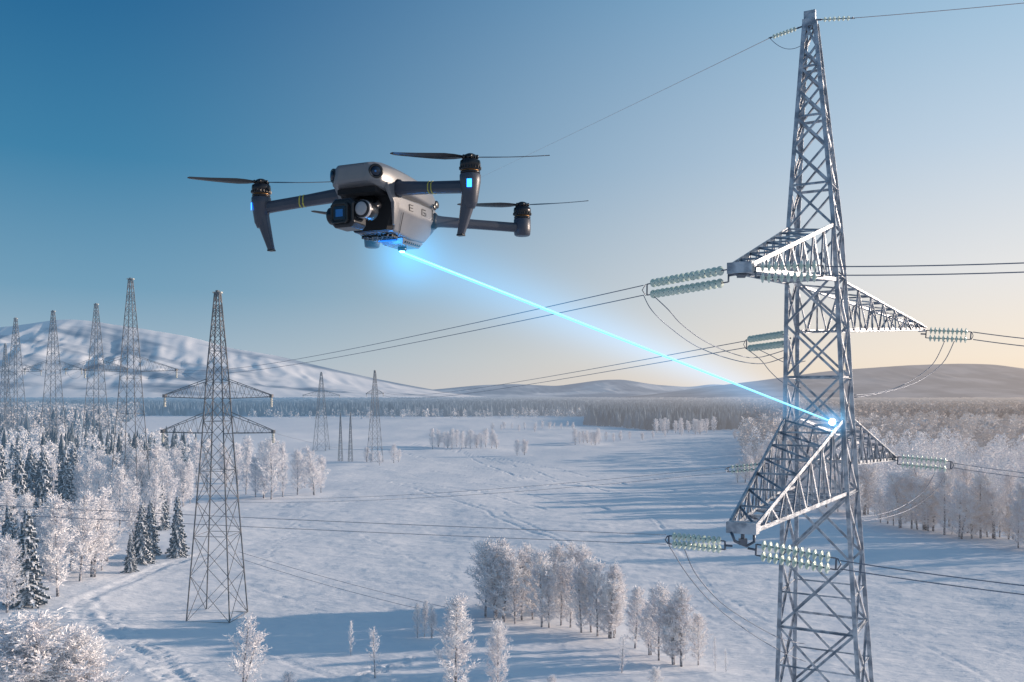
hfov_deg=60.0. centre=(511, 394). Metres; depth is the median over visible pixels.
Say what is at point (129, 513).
frosted birch
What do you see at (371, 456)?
frosted birch
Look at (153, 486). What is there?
frosted birch
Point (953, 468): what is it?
frosted birch
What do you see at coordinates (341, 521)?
power line
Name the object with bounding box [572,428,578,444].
frosted birch
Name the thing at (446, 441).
frosted birch
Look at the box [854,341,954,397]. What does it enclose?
jumper cable
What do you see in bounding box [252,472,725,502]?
power line
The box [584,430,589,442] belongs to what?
frosted birch
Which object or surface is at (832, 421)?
laser beam
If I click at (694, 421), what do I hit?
frosted birch
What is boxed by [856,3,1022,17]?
earth wire
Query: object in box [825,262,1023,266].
power line
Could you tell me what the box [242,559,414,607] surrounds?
guy cable
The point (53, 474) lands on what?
frosted birch
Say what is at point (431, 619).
frosted birch
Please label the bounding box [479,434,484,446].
frosted birch
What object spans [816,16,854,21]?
insulator string
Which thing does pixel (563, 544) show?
frosted birch
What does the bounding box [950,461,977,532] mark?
frosted birch
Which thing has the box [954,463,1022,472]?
power line
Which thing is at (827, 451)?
frosted birch
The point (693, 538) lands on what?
insulator string
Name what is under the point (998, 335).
power line
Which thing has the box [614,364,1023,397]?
hill
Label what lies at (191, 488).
frosted birch
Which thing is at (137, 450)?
frosted birch
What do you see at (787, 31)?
insulator string
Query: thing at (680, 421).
frosted birch
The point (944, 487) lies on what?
frosted birch
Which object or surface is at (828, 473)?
frosted birch
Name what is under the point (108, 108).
sky
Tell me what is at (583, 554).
frosted birch
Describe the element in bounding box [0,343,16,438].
lattice pylon
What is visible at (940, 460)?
insulator string
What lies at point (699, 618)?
frosted birch
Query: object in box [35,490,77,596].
frosted birch
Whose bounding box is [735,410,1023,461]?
forest
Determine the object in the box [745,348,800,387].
jumper cable
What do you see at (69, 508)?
frosted birch
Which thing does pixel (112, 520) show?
frosted birch
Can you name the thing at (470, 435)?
frosted birch
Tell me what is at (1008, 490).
frosted birch
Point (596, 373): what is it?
power line
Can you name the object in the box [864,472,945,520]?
jumper cable
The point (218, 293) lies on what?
lattice pylon
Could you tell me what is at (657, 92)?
earth wire
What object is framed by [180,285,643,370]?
power line
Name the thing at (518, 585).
frosted birch
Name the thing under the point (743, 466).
insulator string
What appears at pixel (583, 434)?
frosted birch
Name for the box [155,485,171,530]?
snowy spruce
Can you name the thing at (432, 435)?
frosted birch
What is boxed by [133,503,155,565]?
snowy spruce
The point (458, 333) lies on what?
power line
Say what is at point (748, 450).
frosted birch
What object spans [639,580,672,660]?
frosted birch
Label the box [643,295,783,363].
jumper cable
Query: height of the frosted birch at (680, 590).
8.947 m
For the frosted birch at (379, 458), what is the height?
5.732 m
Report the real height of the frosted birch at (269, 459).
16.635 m
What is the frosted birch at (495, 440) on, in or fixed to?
on the ground
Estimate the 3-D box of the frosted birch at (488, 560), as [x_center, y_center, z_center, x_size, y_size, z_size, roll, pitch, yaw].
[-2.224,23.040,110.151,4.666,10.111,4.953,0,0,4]
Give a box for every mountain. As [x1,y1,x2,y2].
[0,319,481,397]
[433,380,718,397]
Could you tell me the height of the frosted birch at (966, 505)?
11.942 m
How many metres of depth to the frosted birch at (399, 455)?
361.68 m
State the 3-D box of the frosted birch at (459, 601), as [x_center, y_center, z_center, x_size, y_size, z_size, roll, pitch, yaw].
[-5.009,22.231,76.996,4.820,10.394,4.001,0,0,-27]
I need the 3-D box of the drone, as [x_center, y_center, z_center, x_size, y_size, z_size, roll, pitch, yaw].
[-0.517,-0.892,4.544,1.765,0.376,1.288,0,0,24]
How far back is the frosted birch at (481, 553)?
110.82 m
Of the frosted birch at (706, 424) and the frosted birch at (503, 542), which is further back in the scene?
the frosted birch at (706, 424)
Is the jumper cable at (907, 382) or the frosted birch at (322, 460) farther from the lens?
the frosted birch at (322, 460)
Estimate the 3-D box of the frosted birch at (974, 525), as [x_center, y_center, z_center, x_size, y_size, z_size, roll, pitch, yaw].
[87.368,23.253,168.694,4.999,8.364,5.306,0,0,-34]
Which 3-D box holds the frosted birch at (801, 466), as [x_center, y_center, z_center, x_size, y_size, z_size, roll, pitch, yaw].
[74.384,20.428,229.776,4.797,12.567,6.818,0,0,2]
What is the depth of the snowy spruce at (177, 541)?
145.14 m
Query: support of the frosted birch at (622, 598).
on the ground
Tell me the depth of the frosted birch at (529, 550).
114.02 m
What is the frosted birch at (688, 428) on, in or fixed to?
on the ground
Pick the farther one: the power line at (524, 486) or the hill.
the hill
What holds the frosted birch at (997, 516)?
on the ground
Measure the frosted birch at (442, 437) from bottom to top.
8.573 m
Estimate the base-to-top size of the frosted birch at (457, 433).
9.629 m
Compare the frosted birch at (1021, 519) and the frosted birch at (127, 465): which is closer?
the frosted birch at (1021, 519)
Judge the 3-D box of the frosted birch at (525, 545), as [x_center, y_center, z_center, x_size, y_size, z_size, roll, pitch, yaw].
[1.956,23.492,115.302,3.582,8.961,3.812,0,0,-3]
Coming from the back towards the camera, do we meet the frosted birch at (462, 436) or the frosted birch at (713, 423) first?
the frosted birch at (713, 423)
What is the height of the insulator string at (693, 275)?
0.586 m
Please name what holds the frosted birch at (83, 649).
on the ground
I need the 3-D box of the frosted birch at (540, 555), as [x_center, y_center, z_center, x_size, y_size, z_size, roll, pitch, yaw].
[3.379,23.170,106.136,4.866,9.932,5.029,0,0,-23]
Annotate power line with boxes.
[0,505,665,534]
[0,514,665,544]
[178,295,642,373]
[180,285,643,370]
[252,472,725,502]
[310,467,724,498]
[387,341,744,394]
[387,347,744,398]
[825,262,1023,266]
[825,272,1023,275]
[840,560,1023,585]
[840,568,1023,594]
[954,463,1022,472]
[956,468,1023,477]
[973,332,1023,338]
[973,339,1022,345]
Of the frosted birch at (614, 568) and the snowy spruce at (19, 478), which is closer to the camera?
the frosted birch at (614, 568)
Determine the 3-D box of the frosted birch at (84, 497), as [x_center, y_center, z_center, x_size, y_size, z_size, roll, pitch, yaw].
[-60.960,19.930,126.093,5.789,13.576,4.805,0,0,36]
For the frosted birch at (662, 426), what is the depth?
658.87 m
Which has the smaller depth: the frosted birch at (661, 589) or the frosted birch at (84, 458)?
the frosted birch at (661, 589)
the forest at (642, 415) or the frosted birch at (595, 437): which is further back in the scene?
the forest at (642, 415)
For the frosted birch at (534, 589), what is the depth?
113.33 m
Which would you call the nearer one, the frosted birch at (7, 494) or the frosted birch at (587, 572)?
the frosted birch at (587, 572)
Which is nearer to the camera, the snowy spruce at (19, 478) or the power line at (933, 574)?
the power line at (933, 574)
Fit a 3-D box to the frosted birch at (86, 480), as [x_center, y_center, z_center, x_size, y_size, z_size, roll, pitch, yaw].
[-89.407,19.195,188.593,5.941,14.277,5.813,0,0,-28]
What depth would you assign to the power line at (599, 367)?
52.87 m
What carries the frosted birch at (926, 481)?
on the ground
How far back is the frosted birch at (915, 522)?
179.31 m
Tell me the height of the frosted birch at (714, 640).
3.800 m
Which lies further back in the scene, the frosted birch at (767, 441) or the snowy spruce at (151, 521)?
the frosted birch at (767, 441)
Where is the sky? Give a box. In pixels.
[0,0,1023,389]
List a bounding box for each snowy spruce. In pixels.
[0,445,10,504]
[0,460,7,526]
[0,505,17,565]
[2,509,50,609]
[4,450,31,535]
[7,443,16,490]
[24,447,36,503]
[29,448,57,514]
[33,453,38,478]
[54,450,75,515]
[68,445,79,499]
[120,534,139,572]
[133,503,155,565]
[146,499,162,555]
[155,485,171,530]
[165,496,189,558]
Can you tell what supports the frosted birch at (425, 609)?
on the ground
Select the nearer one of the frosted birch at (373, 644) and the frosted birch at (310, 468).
the frosted birch at (373, 644)
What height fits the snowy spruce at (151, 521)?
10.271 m
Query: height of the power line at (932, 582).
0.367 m
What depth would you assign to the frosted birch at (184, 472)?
208.41 m
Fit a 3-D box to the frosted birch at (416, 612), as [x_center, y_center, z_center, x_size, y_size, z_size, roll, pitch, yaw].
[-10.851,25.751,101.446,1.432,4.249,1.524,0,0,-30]
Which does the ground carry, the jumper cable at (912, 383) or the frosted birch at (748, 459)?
the frosted birch at (748, 459)
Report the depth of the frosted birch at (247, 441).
280.60 m
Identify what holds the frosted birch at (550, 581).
on the ground
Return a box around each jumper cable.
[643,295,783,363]
[654,296,783,357]
[669,545,805,661]
[684,549,803,643]
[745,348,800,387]
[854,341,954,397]
[855,341,944,394]
[862,473,934,516]
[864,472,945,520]
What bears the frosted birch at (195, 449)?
on the ground
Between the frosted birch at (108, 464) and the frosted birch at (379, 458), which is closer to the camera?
the frosted birch at (108, 464)
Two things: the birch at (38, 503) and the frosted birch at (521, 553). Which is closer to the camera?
the frosted birch at (521, 553)
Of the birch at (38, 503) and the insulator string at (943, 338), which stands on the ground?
the birch at (38, 503)
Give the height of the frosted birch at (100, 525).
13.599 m
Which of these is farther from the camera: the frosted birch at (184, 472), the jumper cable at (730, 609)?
the frosted birch at (184, 472)
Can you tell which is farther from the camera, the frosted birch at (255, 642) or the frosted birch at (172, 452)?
the frosted birch at (172, 452)
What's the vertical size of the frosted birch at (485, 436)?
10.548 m
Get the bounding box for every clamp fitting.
[730,532,755,547]
[733,273,749,277]
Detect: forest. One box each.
[0,397,793,404]
[0,400,585,416]
[0,401,142,436]
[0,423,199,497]
[1,422,196,489]
[249,407,581,418]
[583,401,774,429]
[616,397,1023,407]
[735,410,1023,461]
[738,401,1023,425]
[747,426,1023,521]
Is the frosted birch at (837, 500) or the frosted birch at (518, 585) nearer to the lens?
the frosted birch at (518, 585)
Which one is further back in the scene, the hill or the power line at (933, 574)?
the hill
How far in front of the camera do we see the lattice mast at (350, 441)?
359.16 m
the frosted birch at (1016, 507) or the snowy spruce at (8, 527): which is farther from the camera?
the frosted birch at (1016, 507)
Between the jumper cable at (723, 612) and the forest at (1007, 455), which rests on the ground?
the forest at (1007, 455)
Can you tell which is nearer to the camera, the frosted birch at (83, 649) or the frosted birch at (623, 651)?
the frosted birch at (83, 649)
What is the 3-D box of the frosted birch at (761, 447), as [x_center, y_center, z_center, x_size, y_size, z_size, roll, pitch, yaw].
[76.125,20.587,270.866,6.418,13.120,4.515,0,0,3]
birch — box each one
[0,480,19,535]
[0,532,19,585]
[0,538,30,612]
[0,607,102,681]
[13,492,36,541]
[30,505,71,575]
[32,499,45,575]
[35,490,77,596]
[46,622,133,681]
[48,457,57,491]
[63,499,86,570]
[65,488,100,580]
[71,463,86,506]
[72,484,119,576]
[77,453,100,506]
[80,450,96,484]
[80,460,112,507]
[94,449,115,484]
[94,495,126,561]
[96,511,115,570]
[100,455,118,503]
[106,464,133,528]
[113,446,135,499]
[117,477,147,543]
[127,451,159,512]
[129,445,151,486]
[142,473,167,525]
[148,441,166,499]
[151,452,181,513]
[159,447,169,478]
[164,445,182,501]
[172,457,194,506]
[185,440,206,487]
[185,465,195,503]
[197,438,217,490]
[215,442,232,486]
[223,612,271,681]
[228,442,244,485]
[236,435,255,477]
[239,443,252,493]
[246,455,261,496]
[253,450,275,497]
[254,437,287,499]
[255,441,265,475]
[272,449,283,477]
[276,441,288,496]
[281,671,297,681]
[286,448,306,494]
[300,459,308,484]
[302,445,324,494]
[317,455,328,489]
[348,621,353,655]
[363,447,368,459]
[365,626,381,677]
[367,452,374,460]
[377,451,381,464]
[388,444,399,462]
[396,449,401,461]
[411,603,423,637]
[420,600,429,636]
[426,603,437,637]
[428,428,436,448]
[429,592,484,681]
[435,430,441,446]
[440,432,446,444]
[443,432,452,447]
[449,428,455,446]
[454,430,459,446]
[459,430,465,448]
[463,536,497,617]
[465,429,475,447]
[473,433,481,447]
[476,542,509,619]
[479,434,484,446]
[481,617,512,681]
[482,428,488,446]
[485,536,516,618]
[488,429,495,447]
[488,545,520,621]
[492,433,499,448]
[500,556,529,623]
[511,546,531,611]
[512,547,531,619]
[513,439,520,453]
[518,549,558,626]
[520,439,528,454]
[522,541,536,607]
[523,553,541,619]
[526,549,539,612]
[538,562,560,627]
[542,554,561,602]
[545,674,556,681]
[546,543,567,607]
[551,562,570,624]
[556,541,569,604]
[559,556,586,627]
[563,541,593,599]
[566,564,592,632]
[570,549,590,602]
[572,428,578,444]
[575,554,601,631]
[577,431,582,442]
[577,541,600,599]
[580,558,610,636]
[581,431,585,442]
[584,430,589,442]
[591,430,600,444]
[592,569,630,638]
[601,567,629,633]
[604,560,626,637]
[616,635,628,672]
[623,585,647,647]
[635,593,657,654]
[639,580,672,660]
[646,666,665,681]
[651,590,697,664]
[653,419,657,432]
[658,417,666,430]
[665,418,669,432]
[665,583,697,666]
[672,421,678,432]
[677,418,683,431]
[685,421,691,431]
[687,611,715,664]
[690,418,698,433]
[696,419,705,432]
[703,418,709,431]
[710,416,717,429]
[711,635,716,667]
[723,650,727,670]
[734,463,741,482]
[737,442,755,482]
[742,455,754,480]
[745,452,761,478]
[755,442,767,478]
[760,438,776,488]
[766,452,789,487]
[786,453,791,484]
[791,451,805,484]
[800,440,815,495]
[802,475,810,497]
[809,443,829,490]
[813,455,839,506]
[831,478,843,511]
[838,463,866,513]
[858,456,881,514]
[871,487,886,522]
[871,488,878,513]
[879,495,892,523]
[882,470,911,527]
[882,485,896,525]
[900,467,919,528]
[901,459,943,529]
[902,476,923,529]
[912,474,936,530]
[919,488,946,530]
[933,463,956,534]
[934,456,963,525]
[944,478,980,538]
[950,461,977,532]
[956,495,985,538]
[967,470,999,537]
[973,466,1008,538]
[981,510,993,536]
[995,493,1006,536]
[998,469,1018,538]
[999,506,1016,538]
[1005,500,1023,547]
[1007,466,1023,524]
[1015,499,1023,543]
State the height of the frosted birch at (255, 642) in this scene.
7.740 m
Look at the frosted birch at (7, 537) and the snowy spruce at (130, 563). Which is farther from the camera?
the snowy spruce at (130, 563)
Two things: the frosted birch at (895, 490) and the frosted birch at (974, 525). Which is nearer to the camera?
the frosted birch at (974, 525)
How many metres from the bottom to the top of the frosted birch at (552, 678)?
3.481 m
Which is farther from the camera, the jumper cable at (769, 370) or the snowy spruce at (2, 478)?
the snowy spruce at (2, 478)
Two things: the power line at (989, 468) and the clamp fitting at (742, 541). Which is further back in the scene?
the power line at (989, 468)
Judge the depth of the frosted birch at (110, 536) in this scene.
133.56 m
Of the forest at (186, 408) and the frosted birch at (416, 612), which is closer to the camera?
the frosted birch at (416, 612)
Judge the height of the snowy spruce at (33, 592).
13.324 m
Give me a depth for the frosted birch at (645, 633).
94.60 m
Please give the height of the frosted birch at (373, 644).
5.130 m
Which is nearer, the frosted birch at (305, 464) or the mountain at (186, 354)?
the frosted birch at (305, 464)
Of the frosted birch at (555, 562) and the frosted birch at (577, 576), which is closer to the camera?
the frosted birch at (577, 576)
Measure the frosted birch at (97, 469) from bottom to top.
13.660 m
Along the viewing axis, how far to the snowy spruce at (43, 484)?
180.38 m
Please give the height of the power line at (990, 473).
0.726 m
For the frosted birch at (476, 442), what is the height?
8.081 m
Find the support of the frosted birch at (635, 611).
on the ground
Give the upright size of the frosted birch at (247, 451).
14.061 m
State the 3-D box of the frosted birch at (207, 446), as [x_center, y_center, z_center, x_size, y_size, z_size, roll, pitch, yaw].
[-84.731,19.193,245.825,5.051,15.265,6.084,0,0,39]
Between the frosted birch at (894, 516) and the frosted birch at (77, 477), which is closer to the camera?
the frosted birch at (894, 516)
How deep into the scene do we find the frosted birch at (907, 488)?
179.69 m
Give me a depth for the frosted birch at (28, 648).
68.03 m
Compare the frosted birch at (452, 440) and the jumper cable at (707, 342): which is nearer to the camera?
the jumper cable at (707, 342)
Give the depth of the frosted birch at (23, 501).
151.61 m
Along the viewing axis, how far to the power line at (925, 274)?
21.94 m
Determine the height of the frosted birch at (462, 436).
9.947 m
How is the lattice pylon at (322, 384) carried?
on the ground
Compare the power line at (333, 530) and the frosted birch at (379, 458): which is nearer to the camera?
the power line at (333, 530)
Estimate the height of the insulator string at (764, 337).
0.619 m
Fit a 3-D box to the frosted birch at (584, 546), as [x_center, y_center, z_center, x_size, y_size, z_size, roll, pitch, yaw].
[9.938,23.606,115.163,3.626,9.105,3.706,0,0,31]
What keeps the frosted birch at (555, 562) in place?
on the ground
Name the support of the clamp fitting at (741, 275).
attached to the lattice pylon at (793, 501)
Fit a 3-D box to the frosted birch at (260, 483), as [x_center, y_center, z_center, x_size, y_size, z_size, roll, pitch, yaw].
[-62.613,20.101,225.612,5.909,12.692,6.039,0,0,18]
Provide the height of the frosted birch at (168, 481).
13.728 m
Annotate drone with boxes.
[187,152,587,252]
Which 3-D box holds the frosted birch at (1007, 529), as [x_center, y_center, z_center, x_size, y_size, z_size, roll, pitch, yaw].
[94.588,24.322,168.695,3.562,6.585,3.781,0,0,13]
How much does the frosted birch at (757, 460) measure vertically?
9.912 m
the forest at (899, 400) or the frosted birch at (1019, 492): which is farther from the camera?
the forest at (899, 400)
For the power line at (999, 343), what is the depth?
35.45 m
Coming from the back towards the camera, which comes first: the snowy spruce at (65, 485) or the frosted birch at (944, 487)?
the snowy spruce at (65, 485)
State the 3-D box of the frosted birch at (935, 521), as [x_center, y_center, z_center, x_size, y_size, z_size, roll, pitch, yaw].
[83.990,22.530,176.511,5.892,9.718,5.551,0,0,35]
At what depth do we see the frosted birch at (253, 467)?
226.79 m
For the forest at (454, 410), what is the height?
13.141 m
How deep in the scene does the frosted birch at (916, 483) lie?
177.30 m
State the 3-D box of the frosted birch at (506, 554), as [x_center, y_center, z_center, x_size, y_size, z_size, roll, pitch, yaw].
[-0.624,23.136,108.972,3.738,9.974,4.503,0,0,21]
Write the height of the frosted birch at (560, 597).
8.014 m
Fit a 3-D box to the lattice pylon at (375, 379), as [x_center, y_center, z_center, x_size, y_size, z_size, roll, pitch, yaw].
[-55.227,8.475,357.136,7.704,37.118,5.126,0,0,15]
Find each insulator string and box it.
[642,266,734,297]
[665,532,732,552]
[725,462,773,472]
[743,331,790,350]
[747,540,841,573]
[754,260,824,282]
[769,26,801,38]
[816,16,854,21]
[897,454,953,471]
[921,327,972,342]
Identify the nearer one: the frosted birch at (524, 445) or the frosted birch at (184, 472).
the frosted birch at (184, 472)
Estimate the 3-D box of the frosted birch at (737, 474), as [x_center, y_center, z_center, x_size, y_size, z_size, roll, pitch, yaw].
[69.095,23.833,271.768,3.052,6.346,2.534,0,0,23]
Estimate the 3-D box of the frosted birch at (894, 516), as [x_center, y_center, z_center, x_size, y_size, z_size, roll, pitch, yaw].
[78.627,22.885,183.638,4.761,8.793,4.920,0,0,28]
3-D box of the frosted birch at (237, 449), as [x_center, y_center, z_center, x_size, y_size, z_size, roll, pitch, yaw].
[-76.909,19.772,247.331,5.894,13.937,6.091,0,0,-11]
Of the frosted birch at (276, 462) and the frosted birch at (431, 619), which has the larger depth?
the frosted birch at (276, 462)
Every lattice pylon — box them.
[0,317,41,433]
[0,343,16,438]
[23,310,82,439]
[64,303,126,456]
[83,278,177,514]
[160,290,274,622]
[303,372,339,450]
[366,370,383,461]
[726,9,926,681]
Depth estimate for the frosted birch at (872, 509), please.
200.18 m
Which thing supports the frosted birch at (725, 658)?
on the ground
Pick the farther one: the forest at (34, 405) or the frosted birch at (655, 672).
the forest at (34, 405)
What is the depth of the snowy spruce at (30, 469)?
187.96 m
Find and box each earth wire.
[435,38,768,198]
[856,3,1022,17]
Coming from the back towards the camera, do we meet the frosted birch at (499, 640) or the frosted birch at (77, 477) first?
the frosted birch at (77, 477)
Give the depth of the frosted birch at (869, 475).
199.09 m
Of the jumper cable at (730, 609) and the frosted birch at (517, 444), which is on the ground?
the frosted birch at (517, 444)
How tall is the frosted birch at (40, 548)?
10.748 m
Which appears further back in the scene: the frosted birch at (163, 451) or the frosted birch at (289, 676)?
the frosted birch at (163, 451)
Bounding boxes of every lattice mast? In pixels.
[338,412,342,460]
[348,412,352,461]
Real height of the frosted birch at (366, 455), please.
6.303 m
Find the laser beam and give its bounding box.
[402,252,835,424]
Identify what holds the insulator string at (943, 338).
attached to the lattice pylon at (793, 501)
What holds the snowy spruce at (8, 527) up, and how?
on the ground
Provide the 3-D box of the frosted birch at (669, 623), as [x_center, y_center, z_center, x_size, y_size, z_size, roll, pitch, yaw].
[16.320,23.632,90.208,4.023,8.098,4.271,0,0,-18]
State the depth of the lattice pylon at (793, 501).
29.56 m
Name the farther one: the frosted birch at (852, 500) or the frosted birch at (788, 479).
the frosted birch at (788, 479)
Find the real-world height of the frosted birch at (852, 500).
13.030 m
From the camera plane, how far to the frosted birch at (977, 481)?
167.83 m
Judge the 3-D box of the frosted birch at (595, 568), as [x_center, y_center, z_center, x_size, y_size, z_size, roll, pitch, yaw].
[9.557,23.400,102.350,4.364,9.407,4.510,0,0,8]
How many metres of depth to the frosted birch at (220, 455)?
255.97 m
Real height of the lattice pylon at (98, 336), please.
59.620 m
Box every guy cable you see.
[240,552,442,606]
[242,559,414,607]
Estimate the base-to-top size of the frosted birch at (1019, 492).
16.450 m
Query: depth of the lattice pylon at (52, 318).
334.94 m
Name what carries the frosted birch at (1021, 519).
on the ground
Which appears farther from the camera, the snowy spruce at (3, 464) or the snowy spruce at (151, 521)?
the snowy spruce at (3, 464)
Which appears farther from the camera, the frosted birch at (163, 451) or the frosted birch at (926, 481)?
the frosted birch at (163, 451)
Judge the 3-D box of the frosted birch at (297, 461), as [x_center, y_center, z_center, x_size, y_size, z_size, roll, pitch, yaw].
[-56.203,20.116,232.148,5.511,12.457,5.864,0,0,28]
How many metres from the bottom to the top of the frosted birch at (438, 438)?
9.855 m
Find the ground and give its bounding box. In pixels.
[0,414,1023,681]
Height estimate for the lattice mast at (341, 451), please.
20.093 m
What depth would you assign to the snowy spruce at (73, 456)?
217.84 m
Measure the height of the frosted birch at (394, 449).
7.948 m
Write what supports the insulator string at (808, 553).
attached to the lattice pylon at (793, 501)
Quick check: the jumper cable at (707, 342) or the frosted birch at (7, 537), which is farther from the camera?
the frosted birch at (7, 537)
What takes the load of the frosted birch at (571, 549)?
on the ground
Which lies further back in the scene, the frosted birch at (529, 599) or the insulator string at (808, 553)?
the frosted birch at (529, 599)
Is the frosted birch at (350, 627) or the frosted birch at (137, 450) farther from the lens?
the frosted birch at (137, 450)
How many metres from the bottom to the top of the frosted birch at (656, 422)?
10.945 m
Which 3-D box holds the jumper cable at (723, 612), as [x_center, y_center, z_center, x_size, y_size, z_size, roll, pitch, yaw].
[6.975,6.432,26.690,7.363,4.704,0.152,0,0,-44]
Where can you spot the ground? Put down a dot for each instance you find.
(920, 630)
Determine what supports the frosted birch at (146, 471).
on the ground
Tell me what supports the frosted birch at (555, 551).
on the ground
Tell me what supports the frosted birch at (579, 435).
on the ground
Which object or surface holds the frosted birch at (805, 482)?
on the ground
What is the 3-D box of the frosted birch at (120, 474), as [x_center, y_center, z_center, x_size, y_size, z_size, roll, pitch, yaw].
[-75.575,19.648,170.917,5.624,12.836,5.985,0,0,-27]
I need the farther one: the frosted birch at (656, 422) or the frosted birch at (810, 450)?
the frosted birch at (656, 422)
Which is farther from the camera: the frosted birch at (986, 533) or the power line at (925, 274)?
the frosted birch at (986, 533)
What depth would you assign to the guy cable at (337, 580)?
111.34 m
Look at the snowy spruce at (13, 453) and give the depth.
236.68 m
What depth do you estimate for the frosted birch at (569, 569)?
106.45 m
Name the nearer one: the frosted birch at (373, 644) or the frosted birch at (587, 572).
the frosted birch at (373, 644)
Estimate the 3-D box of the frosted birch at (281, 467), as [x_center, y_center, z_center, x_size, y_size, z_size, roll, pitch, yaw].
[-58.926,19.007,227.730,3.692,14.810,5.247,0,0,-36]
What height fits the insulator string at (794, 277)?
0.566 m
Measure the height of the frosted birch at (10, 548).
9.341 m
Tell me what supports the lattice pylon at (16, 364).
on the ground
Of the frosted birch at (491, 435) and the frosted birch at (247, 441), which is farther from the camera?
the frosted birch at (491, 435)
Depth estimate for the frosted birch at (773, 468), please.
237.80 m
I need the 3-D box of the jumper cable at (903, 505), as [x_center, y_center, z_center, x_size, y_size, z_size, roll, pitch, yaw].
[14.414,3.710,33.181,5.861,1.319,0.231,0,0,-41]
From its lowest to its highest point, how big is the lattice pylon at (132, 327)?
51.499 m
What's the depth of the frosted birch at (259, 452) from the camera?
269.69 m
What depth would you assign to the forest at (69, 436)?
306.60 m
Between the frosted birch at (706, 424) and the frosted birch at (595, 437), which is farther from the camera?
the frosted birch at (706, 424)
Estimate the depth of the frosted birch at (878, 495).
187.97 m
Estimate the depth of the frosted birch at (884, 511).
186.70 m
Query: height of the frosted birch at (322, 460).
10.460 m
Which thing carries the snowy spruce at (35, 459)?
on the ground
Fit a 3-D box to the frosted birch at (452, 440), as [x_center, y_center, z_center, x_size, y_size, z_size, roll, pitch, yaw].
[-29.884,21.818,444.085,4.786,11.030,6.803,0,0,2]
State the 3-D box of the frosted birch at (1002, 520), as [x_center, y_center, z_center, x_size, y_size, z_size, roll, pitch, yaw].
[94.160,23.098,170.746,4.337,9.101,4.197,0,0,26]
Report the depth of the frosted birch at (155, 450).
202.35 m
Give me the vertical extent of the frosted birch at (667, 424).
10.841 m
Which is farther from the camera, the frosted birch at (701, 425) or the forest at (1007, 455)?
the frosted birch at (701, 425)
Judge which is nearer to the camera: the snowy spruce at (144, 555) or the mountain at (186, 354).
the snowy spruce at (144, 555)
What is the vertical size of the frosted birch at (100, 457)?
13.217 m
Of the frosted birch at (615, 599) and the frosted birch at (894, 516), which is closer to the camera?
the frosted birch at (615, 599)
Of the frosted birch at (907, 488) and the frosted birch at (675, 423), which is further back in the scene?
the frosted birch at (675, 423)

